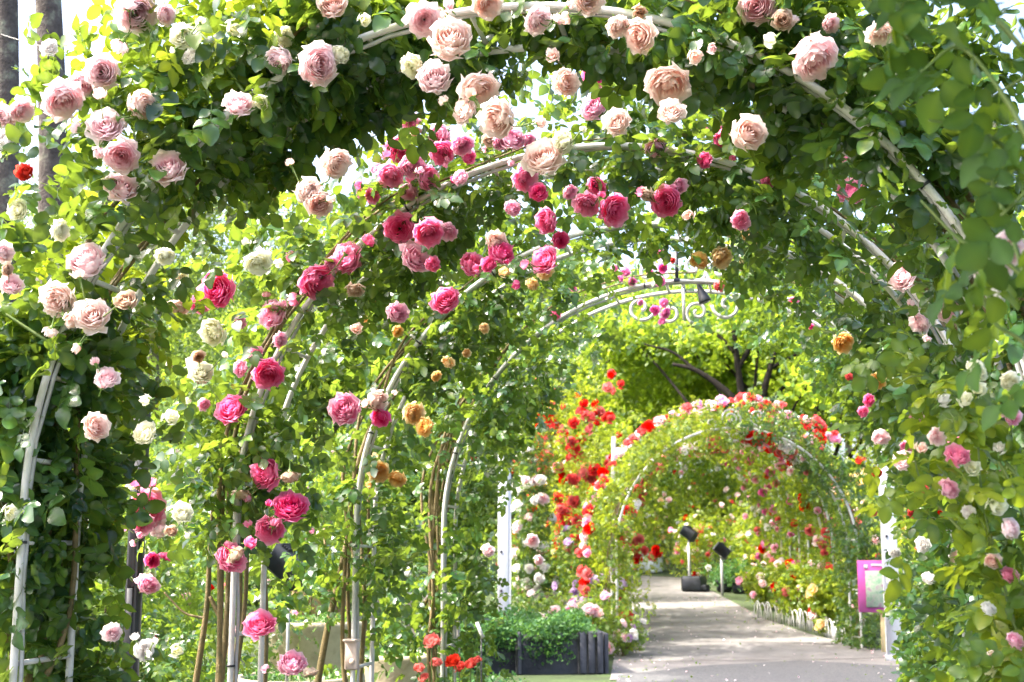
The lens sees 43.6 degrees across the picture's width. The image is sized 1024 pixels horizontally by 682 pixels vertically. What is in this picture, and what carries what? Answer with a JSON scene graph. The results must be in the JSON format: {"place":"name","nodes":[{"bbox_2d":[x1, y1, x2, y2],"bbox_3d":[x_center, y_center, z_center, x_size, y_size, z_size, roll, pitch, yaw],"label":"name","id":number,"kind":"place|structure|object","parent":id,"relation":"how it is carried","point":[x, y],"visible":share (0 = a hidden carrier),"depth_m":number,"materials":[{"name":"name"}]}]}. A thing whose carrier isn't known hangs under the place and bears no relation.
{"place":"outdoors","nodes":[
{"label":"outdoors","id":0,"kind":"place"},
{"bbox_2d":[18,0,1023,536],"label":"sky","id":1,"kind":"structure","parent":0,"point":[27,53],"materials":[{"name":"white"}]},
{"bbox_2d":[159,536,924,681],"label":"ground","id":2,"kind":"structure","parent":0,"point":[739,598],"depth_m":22.85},
{"bbox_2d":[0,0,18,302],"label":"tree","id":3,"kind":"object","parent":2,"relation":"on","point":[9,47],"visible":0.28,"depth_m":13.36,"materials":[{"name":"plant"}]},
{"bbox_2d":[35,0,68,283],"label":"tree","id":4,"kind":"object","parent":2,"relation":"on","point":[51,23],"visible":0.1,"depth_m":13.69,"materials":[{"name":"plant"}]},
{"bbox_2d":[24,577,120,676],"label":"rose bush","id":5,"kind":"object","parent":2,"relation":"on","point":[98,584],"depth_m":6.58,"materials":[{"name":"green plant"}]},
{"bbox_2d":[64,530,191,671],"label":"rose bush","id":6,"kind":"object","parent":2,"relation":"on","point":[105,660],"visible":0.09,"depth_m":6.92,"materials":[{"name":"green plant"}]},
{"bbox_2d":[121,412,150,681],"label":"garden post","id":7,"kind":"object","parent":2,"relation":"on","point":[133,596],"visible":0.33,"depth_m":5.38,"materials":[{"name":"black metal"}]},
{"bbox_2d":[67,428,225,670],"bbox_3d":[-3.300,1.953,10.739,1.763,2.543,1.880,-3,-10,15],"label":"rose bush","id":8,"kind":"object","parent":2,"relation":"on","point":[144,595],"visible":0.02,"depth_m":10.87,"materials":[{"name":"green plant"}]},
{"bbox_2d":[24,360,274,681],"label":"rose bush","id":9,"kind":"object","parent":2,"relation":"on","point":[156,448],"visible":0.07,"depth_m":8.14,"materials":[{"name":"green plant"}]},
{"bbox_2d":[95,587,254,681],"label":"rose bush","id":10,"kind":"object","parent":2,"relation":"on","point":[160,671],"visible":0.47,"depth_m":6.25,"materials":[{"name":"green plant"}]},
{"bbox_2d":[68,388,283,660],"bbox_3d":[-4.396,2.203,16.095,4.212,3.786,3.501,-3,-10,15],"label":"rose bush","id":11,"kind":"object","parent":2,"relation":"on","point":[165,494],"visible":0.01,"depth_m":16.19,"materials":[{"name":"green plant"}]},
{"bbox_2d":[17,111,339,598],"bbox_3d":[-4.753,0.661,16.952,4.678,7.210,2.755,-3,-10,15],"label":"tree","id":12,"kind":"object","parent":2,"relation":"on","point":[190,338],"visible":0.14,"depth_m":16.48,"materials":[{"name":"green plant"}]},
{"bbox_2d":[17,256,367,473],"bbox_3d":[-8.230,2.042,30.665,10.008,7.972,11.472,3,-10,-19],"label":"tree","id":13,"kind":"object","parent":2,"relation":"on","point":[201,418],"visible":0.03,"depth_m":27.66,"materials":[{"name":"green plant"}]},
{"bbox_2d":[125,419,288,616],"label":"hedge","id":14,"kind":"object","parent":2,"relation":"on","point":[212,579],"visible":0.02,"depth_m":22.17,"materials":[{"name":"green plant"}]},
{"bbox_2d":[145,534,329,681],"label":"rose bush","id":15,"kind":"object","parent":2,"relation":"on","point":[194,569],"visible":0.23,"depth_m":10.10,"materials":[{"name":"green plant"}]},
{"bbox_2d":[157,441,384,605],"bbox_3d":[-6.298,3.783,25.919,8.802,3.610,2.967,-3,-10,15],"label":"hedge","id":16,"kind":"object","parent":2,"relation":"on","point":[249,585],"depth_m":25.44,"materials":[{"name":"green plant"}]},
{"bbox_2d":[267,543,304,681],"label":"flood lamp","id":17,"kind":"object","parent":2,"relation":"on","point":[275,568],"visible":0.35,"depth_m":8.81,"materials":[{"name":"black metal"}]},
{"bbox_2d":[0,0,584,681],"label":"climbing rose","id":18,"kind":"object","parent":2,"relation":"on","point":[332,100],"visible":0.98,"depth_m":4.07,"materials":[{"name":"pink plant"}]},
{"bbox_2d":[238,665,355,681],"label":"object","id":19,"kind":"object","parent":2,"relation":"on","point":[335,676],"visible":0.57,"depth_m":9.03,"materials":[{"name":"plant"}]},
{"bbox_2d":[196,382,428,649],"bbox_3d":[-1.855,1.983,13.254,2.417,3.300,2.416,-3,-10,15],"label":"rose bush","id":20,"kind":"object","parent":2,"relation":"on","point":[309,532],"visible":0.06,"depth_m":13.14,"materials":[{"name":"green plant"}]},
{"bbox_2d":[290,586,345,616],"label":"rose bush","id":21,"kind":"object","parent":2,"relation":"on","point":[314,606],"depth_m":13.35,"materials":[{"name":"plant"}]},
{"bbox_2d":[268,611,376,681],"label":"garden pot","id":22,"kind":"object","parent":2,"relation":"on","point":[307,648],"visible":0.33,"depth_m":10.70,"materials":[{"name":"ceramic"}]},
{"bbox_2d":[133,206,524,490],"bbox_3d":[-5.621,1.677,33.235,12.308,9.226,12.475,-3,-10,15],"label":"tree","id":23,"kind":"object","parent":2,"relation":"on","point":[361,385],"visible":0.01,"depth_m":29.72,"materials":[{"name":"green plant"}]},
{"bbox_2d":[242,433,475,657],"bbox_3d":[-2.084,2.595,16.029,3.338,2.994,2.924,-3,-10,15],"label":"rose bush","id":24,"kind":"object","parent":2,"relation":"on","point":[406,573],"visible":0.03,"depth_m":16.37,"materials":[{"name":"green plant"}]},
{"bbox_2d":[192,663,528,681],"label":"ground cover","id":25,"kind":"object","parent":2,"relation":"on","point":[491,678],"visible":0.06,"depth_m":12.72,"materials":[{"name":"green plant"}]},
{"bbox_2d":[215,426,539,577],"bbox_3d":[-3.824,4.024,31.752,9.864,4.089,3.433,-3,-10,15],"label":"hedge","id":26,"kind":"object","parent":2,"relation":"on","point":[477,509],"visible":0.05,"depth_m":30.84,"materials":[{"name":"green plant"}]},
{"bbox_2d":[124,56,652,681],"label":"climbing rose","id":27,"kind":"object","parent":2,"relation":"on","point":[428,244],"visible":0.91,"depth_m":5.35,"materials":[{"name":"pink plant"}]},
{"bbox_2d":[377,608,412,650],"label":"rose bush","id":28,"kind":"object","parent":2,"relation":"on","point":[409,629],"visible":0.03,"depth_m":12.59,"materials":[{"name":"green plant"}]},
{"bbox_2d":[364,646,444,681],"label":"garden pot","id":29,"kind":"object","parent":2,"relation":"on","point":[406,669],"visible":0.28,"depth_m":9.41,"materials":[{"name":"concrete"}]},
{"bbox_2d":[218,203,626,571],"bbox_3d":[-3.080,1.607,36.095,12.770,9.892,13.162,-3,-10,15],"label":"tree","id":30,"kind":"object","parent":2,"relation":"on","point":[584,374],"depth_m":34.44,"materials":[{"name":"green plant"}]},
{"bbox_2d":[413,632,482,681],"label":"geranium","id":31,"kind":"object","parent":2,"relation":"on","point":[434,639],"visible":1,"depth_m":7.32,"materials":[{"name":"red plant"}]},
{"bbox_2d":[248,128,679,681],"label":"climbing rose","id":32,"kind":"object","parent":2,"relation":"on","point":[489,323],"visible":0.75,"depth_m":6.71,"materials":[{"name":"green plant"}]},
{"bbox_2d":[476,621,484,681],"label":"plant stake","id":33,"kind":"object","parent":2,"relation":"on","point":[478,626],"visible":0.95,"depth_m":7.72,"materials":[{"name":"white metal"}]},
{"bbox_2d":[409,461,567,553],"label":"hedge","id":34,"kind":"object","parent":2,"relation":"on","point":[495,528],"visible":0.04,"depth_m":44.87,"materials":[{"name":"green plant"}]},
{"bbox_2d":[498,457,510,612],"bbox_3d":[-0.108,2.699,18.477,0.188,3.171,0.188,-3,-10,15],"label":"timber post","id":35,"kind":"object","parent":2,"relation":"on","point":[504,544],"visible":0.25,"depth_m":18.36,"materials":[{"name":"paint"}]},
{"bbox_2d":[9,2,1023,681],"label":"rose arch","id":36,"kind":"structure","parent":2,"relation":"on","point":[927,190],"depth_m":3.96,"materials":[{"name":"white paint"}]},
{"bbox_2d":[323,200,721,681],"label":"climbing rose","id":37,"kind":"object","parent":2,"relation":"on","point":[510,414],"visible":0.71,"depth_m":8.07,"materials":[{"name":"green plant"}]},
{"bbox_2d":[479,513,578,609],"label":"rose bush","id":38,"kind":"object","parent":2,"relation":"on","point":[512,575],"visible":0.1,"depth_m":20.12,"materials":[{"name":"green plant"}]},
{"bbox_2d":[460,602,608,674],"bbox_3d":[-0.061,3.594,15.569,2.231,0.771,1.817,1,-9,-6],"label":"planter box","id":39,"kind":"object","parent":2,"relation":"on","point":[573,641],"visible":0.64,"depth_m":14.84,"materials":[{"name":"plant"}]},
{"bbox_2d":[511,385,562,612],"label":"rose bush","id":40,"kind":"object","parent":2,"relation":"on","point":[524,527],"visible":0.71,"depth_m":19.25,"materials":[{"name":"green plant"}]},
{"bbox_2d":[374,255,732,559],"bbox_3d":[0.376,2.206,41.230,14.405,9.779,14.226,-3,-10,15],"label":"tree","id":41,"kind":"object","parent":2,"relation":"on","point":[646,394],"visible":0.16,"depth_m":39.81,"materials":[{"name":"green plant"}]},
{"bbox_2d":[460,432,650,568],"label":"rose bush","id":42,"kind":"object","parent":2,"relation":"on","point":[493,512],"visible":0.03,"depth_m":29.85,"materials":[{"name":"green plant"}]},
{"bbox_2d":[511,331,610,601],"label":"climbing rose","id":43,"kind":"object","parent":2,"relation":"on","point":[589,474],"visible":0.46,"depth_m":20.35,"materials":[{"name":"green plant"}]},
{"bbox_2d":[526,344,637,599],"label":"climbing rose","id":44,"kind":"object","parent":2,"relation":"on","point":[609,416],"visible":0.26,"depth_m":21.60,"materials":[{"name":"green plant"}]},
{"bbox_2d":[517,585,656,653],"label":"rose bush","id":45,"kind":"object","parent":2,"relation":"on","point":[591,608],"visible":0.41,"depth_m":16.88,"materials":[{"name":"green plant"}]},
{"bbox_2d":[518,438,664,545],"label":"rose bush","id":46,"kind":"object","parent":2,"relation":"on","point":[656,485],"visible":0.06,"depth_m":27.19,"materials":[{"name":"green plant"}]},
{"bbox_2d":[542,516,641,623],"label":"rose bush","id":47,"kind":"object","parent":2,"relation":"on","point":[565,581],"visible":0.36,"depth_m":18.86,"materials":[{"name":"green plant"}]},
{"bbox_2d":[226,142,987,681],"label":"rose arch","id":48,"kind":"structure","parent":2,"relation":"on","point":[872,248],"depth_m":5.31,"materials":[{"name":"white paint"}]},
{"bbox_2d":[553,400,670,615],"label":"climbing rose","id":49,"kind":"object","parent":2,"relation":"on","point":[655,553],"visible":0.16,"depth_m":22.54,"materials":[{"name":"green plant"}]},
{"bbox_2d":[611,436,615,507],"bbox_3d":[1.635,3.141,20.675,0.123,3.201,0.072,-3,-10,15],"label":"garden pole","id":50,"kind":"object","parent":2,"relation":"on","point":[613,442],"visible":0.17,"depth_m":20.87,"materials":[{"name":"white metal"}]},
{"bbox_2d":[468,344,773,478],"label":"tree","id":51,"kind":"object","parent":2,"relation":"on","point":[695,461],"visible":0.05,"depth_m":43.03,"materials":[{"name":"green plant"}]},
{"bbox_2d":[597,615,648,655],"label":"rose bush","id":52,"kind":"object","parent":2,"relation":"on","point":[634,635],"visible":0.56,"depth_m":17.28,"materials":[{"name":"green plant"}]},
{"bbox_2d":[575,417,706,600],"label":"climbing rose","id":53,"kind":"object","parent":2,"relation":"on","point":[608,459],"visible":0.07,"depth_m":21.75,"materials":[{"name":"green plant"}]},
{"bbox_2d":[576,408,720,639],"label":"climbing rose","id":54,"kind":"object","parent":2,"relation":"on","point":[605,470],"visible":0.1,"depth_m":19.74,"materials":[{"name":"green plant"}]},
{"bbox_2d":[583,479,715,573],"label":"rose bush","id":55,"kind":"object","parent":2,"relation":"on","point":[650,516],"visible":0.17,"depth_m":34.31,"materials":[{"name":"green plant"}]},
{"bbox_2d":[639,554,662,572],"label":"concrete block","id":56,"kind":"structure","parent":2,"relation":"on","point":[649,563],"depth_m":33.65,"materials":[{"name":"white concrete"}]},
{"bbox_2d":[350,221,965,681],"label":"rose arch","id":57,"kind":"structure","parent":2,"relation":"on","point":[392,385],"depth_m":6.62,"materials":[{"name":"white paint"}]},
{"bbox_2d":[343,638,360,669],"bbox_3d":[-0.808,1.577,6.445,0.069,0.151,0.075,-3,-10,15],"label":"outlet box","id":58,"kind":"object","parent":57,"relation":"attached to","point":[352,654],"visible":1,"depth_m":6.43,"materials":[{"name":"plastic"}]},
{"bbox_2d":[575,394,744,656],"bbox_3d":[2.039,2.608,18.021,2.445,3.713,1.334,1,-9,-3],"label":"climbing rose","id":59,"kind":"object","parent":2,"relation":"on","point":[656,468],"visible":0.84,"depth_m":17.91,"materials":[{"name":"green plant"}]},
{"bbox_2d":[632,459,733,546],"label":"hedge","id":60,"kind":"object","parent":2,"relation":"on","point":[660,480],"visible":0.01,"depth_m":49.38,"materials":[{"name":"green plant"}]},
{"bbox_2d":[636,486,730,571],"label":"rose bush","id":61,"kind":"object","parent":2,"relation":"on","point":[673,507],"visible":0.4,"depth_m":34.30,"materials":[{"name":"green plant"}]},
{"bbox_2d":[679,525,698,575],"bbox_3d":[4.028,4.909,29.050,0.401,1.441,0.250,-6,-11,32],"label":"flood lamp","id":62,"kind":"object","parent":2,"relation":"on","point":[689,533],"visible":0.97,"depth_m":29.05,"materials":[{"name":"black metal"}]},
{"bbox_2d":[439,247,951,681],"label":"rose arch","id":63,"kind":"structure","parent":2,"relation":"on","point":[708,281],"depth_m":8.01,"materials":[{"name":"white paint"}]},
{"bbox_2d":[687,278,710,304],"bbox_3d":[1.125,-0.306,7.896,0.211,0.156,0.078,2,-10,-13],"label":"lamp","id":64,"kind":"object","parent":63,"relation":"hanging from","point":[703,297],"visible":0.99,"depth_m":7.89,"materials":[{"name":"black metal"}]},
{"bbox_2d":[645,457,745,558],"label":"rose bush","id":65,"kind":"object","parent":2,"relation":"on","point":[716,491],"visible":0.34,"depth_m":39.06,"materials":[{"name":"green plant"}]},
{"bbox_2d":[668,513,738,577],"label":"rose bush","id":66,"kind":"object","parent":2,"relation":"on","point":[700,546],"visible":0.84,"depth_m":30.81,"materials":[{"name":"green plant"}]},
{"bbox_2d":[698,558,743,591],"bbox_3d":[4.556,5.014,27.811,1.079,0.906,1.295,9,-13,-44],"label":"plant tub","id":67,"kind":"object","parent":2,"relation":"on","point":[726,587],"visible":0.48,"depth_m":27.66,"materials":[{"name":"green plant"}]},
{"bbox_2d":[712,542,731,594],"bbox_3d":[4.417,4.794,26.871,0.387,1.160,0.242,-1,-9,4],"label":"flood lamp","id":68,"kind":"object","parent":2,"relation":"on","point":[721,550],"visible":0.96,"depth_m":26.83,"materials":[{"name":"black metal"}]},
{"bbox_2d":[681,497,769,573],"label":"rose bush","id":69,"kind":"object","parent":2,"relation":"on","point":[727,519],"visible":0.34,"depth_m":32.12,"materials":[{"name":"green plant"}]},
{"bbox_2d":[644,462,811,545],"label":"hedge","id":70,"kind":"object","parent":2,"relation":"on","point":[663,483],"visible":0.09,"depth_m":47.50,"materials":[{"name":"green plant"}]},
{"bbox_2d":[447,0,1023,431],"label":"climbing rose","id":71,"kind":"object","parent":2,"relation":"on","point":[985,256],"visible":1,"depth_m":1.93,"materials":[{"name":"green plant"}]},
{"bbox_2d":[610,409,862,654],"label":"rose arch","id":72,"kind":"structure","parent":2,"relation":"on","point":[782,438],"depth_m":18.11,"materials":[{"name":"white paint"}]},
{"bbox_2d":[539,234,934,564],"bbox_3d":[7.285,1.654,36.816,14.045,10.134,13.222,-3,-10,15],"label":"cherry tree","id":73,"kind":"object","parent":2,"relation":"on","point":[725,338],"visible":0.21,"depth_m":34.57,"materials":[{"name":"green plant"}]},
{"bbox_2d":[710,557,764,592],"bbox_3d":[4.871,5.003,27.347,1.265,0.808,1.064,-3,-10,15],"label":"plant tub","id":74,"kind":"object","parent":2,"relation":"on","point":[736,588],"visible":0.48,"depth_m":27.21,"materials":[{"name":"green plant"}]},
{"bbox_2d":[692,422,797,571],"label":"climbing rose","id":75,"kind":"object","parent":2,"relation":"on","point":[744,486],"visible":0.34,"depth_m":26.70,"materials":[{"name":"green plant"}]},
{"bbox_2d":[621,230,872,551],"bbox_3d":[9.688,2.224,41.742,13.334,10.109,13.134,-3,-10,15],"label":"cherry tree","id":76,"kind":"object","parent":2,"relation":"on","point":[837,448],"visible":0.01,"depth_m":38.99,"materials":[{"name":"green plant"}]},
{"bbox_2d":[695,416,815,606],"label":"climbing rose","id":77,"kind":"object","parent":2,"relation":"on","point":[776,521],"visible":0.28,"depth_m":24.34,"materials":[{"name":"green plant"}]},
{"bbox_2d":[735,560,785,610],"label":"rose bush","id":78,"kind":"object","parent":2,"relation":"on","point":[758,585],"visible":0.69,"depth_m":23.56,"materials":[{"name":"green plant"}]},
{"bbox_2d":[695,419,834,620],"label":"climbing rose","id":79,"kind":"object","parent":2,"relation":"on","point":[793,523],"visible":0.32,"depth_m":22.07,"materials":[{"name":"green plant"}]},
{"bbox_2d":[727,515,805,575],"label":"rose bush","id":80,"kind":"object","parent":2,"relation":"on","point":[747,552],"visible":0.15,"depth_m":30.60,"materials":[{"name":"green plant"}]},
{"bbox_2d":[732,444,808,566],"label":"rose arch","id":81,"kind":"structure","parent":2,"relation":"on","point":[787,495],"depth_m":22.14,"materials":[{"name":"white paint"}]},
{"bbox_2d":[520,0,1023,666],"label":"climbing rose","id":82,"kind":"object","parent":2,"relation":"on","point":[834,48],"visible":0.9,"depth_m":3.72,"materials":[{"name":"pink plant"}]},
{"bbox_2d":[705,284,862,451],"bbox_3d":[12.651,1.713,38.353,14.158,9.818,13.833,-3,-10,15],"label":"tree","id":83,"kind":"object","parent":2,"relation":"on","point":[789,401],"visible":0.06,"depth_m":36.77,"materials":[{"name":"green plant"}]},
{"bbox_2d":[695,452,876,546],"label":"hedge","id":84,"kind":"object","parent":2,"relation":"on","point":[736,499],"visible":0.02,"depth_m":43.63,"materials":[{"name":"green plant"}]},
{"bbox_2d":[719,437,862,564],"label":"rose bush","id":85,"kind":"object","parent":2,"relation":"on","point":[734,494],"visible":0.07,"depth_m":36.04,"materials":[{"name":"green plant"}]},
{"bbox_2d":[715,404,867,634],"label":"climbing rose","id":86,"kind":"object","parent":2,"relation":"on","point":[805,506],"visible":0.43,"depth_m":20.12,"materials":[{"name":"green plant"}]},
{"bbox_2d":[768,553,817,624],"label":"rose bush","id":87,"kind":"object","parent":2,"relation":"on","point":[792,591],"visible":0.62,"depth_m":21.02,"materials":[{"name":"green plant"}]},
{"bbox_2d":[596,86,1003,681],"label":"climbing rose","id":88,"kind":"object","parent":2,"relation":"on","point":[687,189],"visible":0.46,"depth_m":5.17,"materials":[{"name":"green plant"}]},
{"bbox_2d":[754,600,846,643],"bbox_3d":[4.544,4.427,20.255,0.154,0.501,4.086,1,-9,-8],"label":"edging fence","id":89,"kind":"object","parent":2,"relation":"on","point":[809,625],"visible":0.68,"depth_m":20.43,"materials":[{"name":"white paint"}]},
{"bbox_2d":[726,480,876,568],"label":"rose bush","id":90,"kind":"object","parent":2,"relation":"on","point":[745,516],"visible":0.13,"depth_m":27.27,"materials":[{"name":"green plant"}]},
{"bbox_2d":[716,387,903,650],"bbox_3d":[4.220,2.564,18.256,2.423,3.714,1.294,1,-9,-6],"label":"climbing rose","id":91,"kind":"object","parent":2,"relation":"on","point":[783,450],"visible":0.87,"depth_m":18.18,"materials":[{"name":"green plant"}]},
{"bbox_2d":[653,159,981,681],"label":"climbing rose","id":92,"kind":"object","parent":2,"relation":"on","point":[753,278],"visible":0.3,"depth_m":6.46,"materials":[{"name":"green plant"}]},
{"bbox_2d":[785,413,865,464],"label":"tree","id":93,"kind":"object","parent":2,"relation":"on","point":[849,450],"depth_m":57.97,"materials":[{"name":"green plant"}]},
{"bbox_2d":[704,229,951,681],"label":"climbing rose","id":94,"kind":"object","parent":2,"relation":"on","point":[907,640],"visible":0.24,"depth_m":7.92,"materials":[{"name":"green plant"}]},
{"bbox_2d":[745,435,911,573],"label":"rose bush","id":95,"kind":"object","parent":2,"relation":"on","point":[859,459],"visible":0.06,"depth_m":28.66,"materials":[{"name":"green plant"}]},
{"bbox_2d":[798,553,873,636],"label":"rose bush","id":96,"kind":"object","parent":2,"relation":"on","point":[821,586],"visible":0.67,"depth_m":19.27,"materials":[{"name":"green plant"}]},
{"bbox_2d":[802,447,919,600],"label":"rose bush","id":97,"kind":"object","parent":2,"relation":"on","point":[899,540],"visible":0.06,"depth_m":22.18,"materials":[{"name":"green plant"}]},
{"bbox_2d":[811,448,912,556],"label":"hedge","id":98,"kind":"object","parent":2,"relation":"on","point":[864,464],"visible":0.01,"depth_m":40.17,"materials":[{"name":"green plant"}]},
{"bbox_2d":[857,560,885,651],"bbox_3d":[4.986,3.643,17.477,0.496,1.282,0.082,-3,-10,15],"label":"map sign","id":99,"kind":"object","parent":2,"relation":"on","point":[870,585],"visible":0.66,"depth_m":17.50,"materials":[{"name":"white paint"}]},
{"bbox_2d":[757,205,1023,454],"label":"tree","id":100,"kind":"object","parent":2,"relation":"on","point":[813,399],"visible":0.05,"depth_m":28.97,"materials":[{"name":"green plant"}]},
{"bbox_2d":[879,451,901,660],"bbox_3d":[4.972,2.404,16.930,0.233,3.950,0.233,-3,-10,15],"label":"timber post","id":101,"kind":"object","parent":2,"relation":"on","point":[887,540],"visible":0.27,"depth_m":16.77,"materials":[{"name":"paint"}]},
{"bbox_2d":[827,329,1023,681],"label":"rose bush","id":102,"kind":"object","parent":2,"relation":"on","point":[995,621],"visible":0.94,"depth_m":2.79,"materials":[{"name":"green plant"}]},
{"bbox_2d":[610,575,898,679],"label":"path","id":103,"kind":"structure","parent":0,"point":[706,627],"depth_m":19.02,"materials":[{"name":"concrete"}]},
{"bbox_2d":[681,576,709,591],"bbox_3d":[4.010,5.278,27.845,0.565,0.331,0.500,-4,-10,23],"label":"equipment box","id":104,"kind":"object","parent":103,"relation":"on","point":[694,584],"visible":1,"depth_m":27.64,"materials":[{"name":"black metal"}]},
{"bbox_2d":[603,595,891,681],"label":"fallen leaves","id":105,"kind":"object","parent":103,"relation":"on","point":[691,676],"visible":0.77,"depth_m":18.22,"materials":[{"name":"beige plant"}]},
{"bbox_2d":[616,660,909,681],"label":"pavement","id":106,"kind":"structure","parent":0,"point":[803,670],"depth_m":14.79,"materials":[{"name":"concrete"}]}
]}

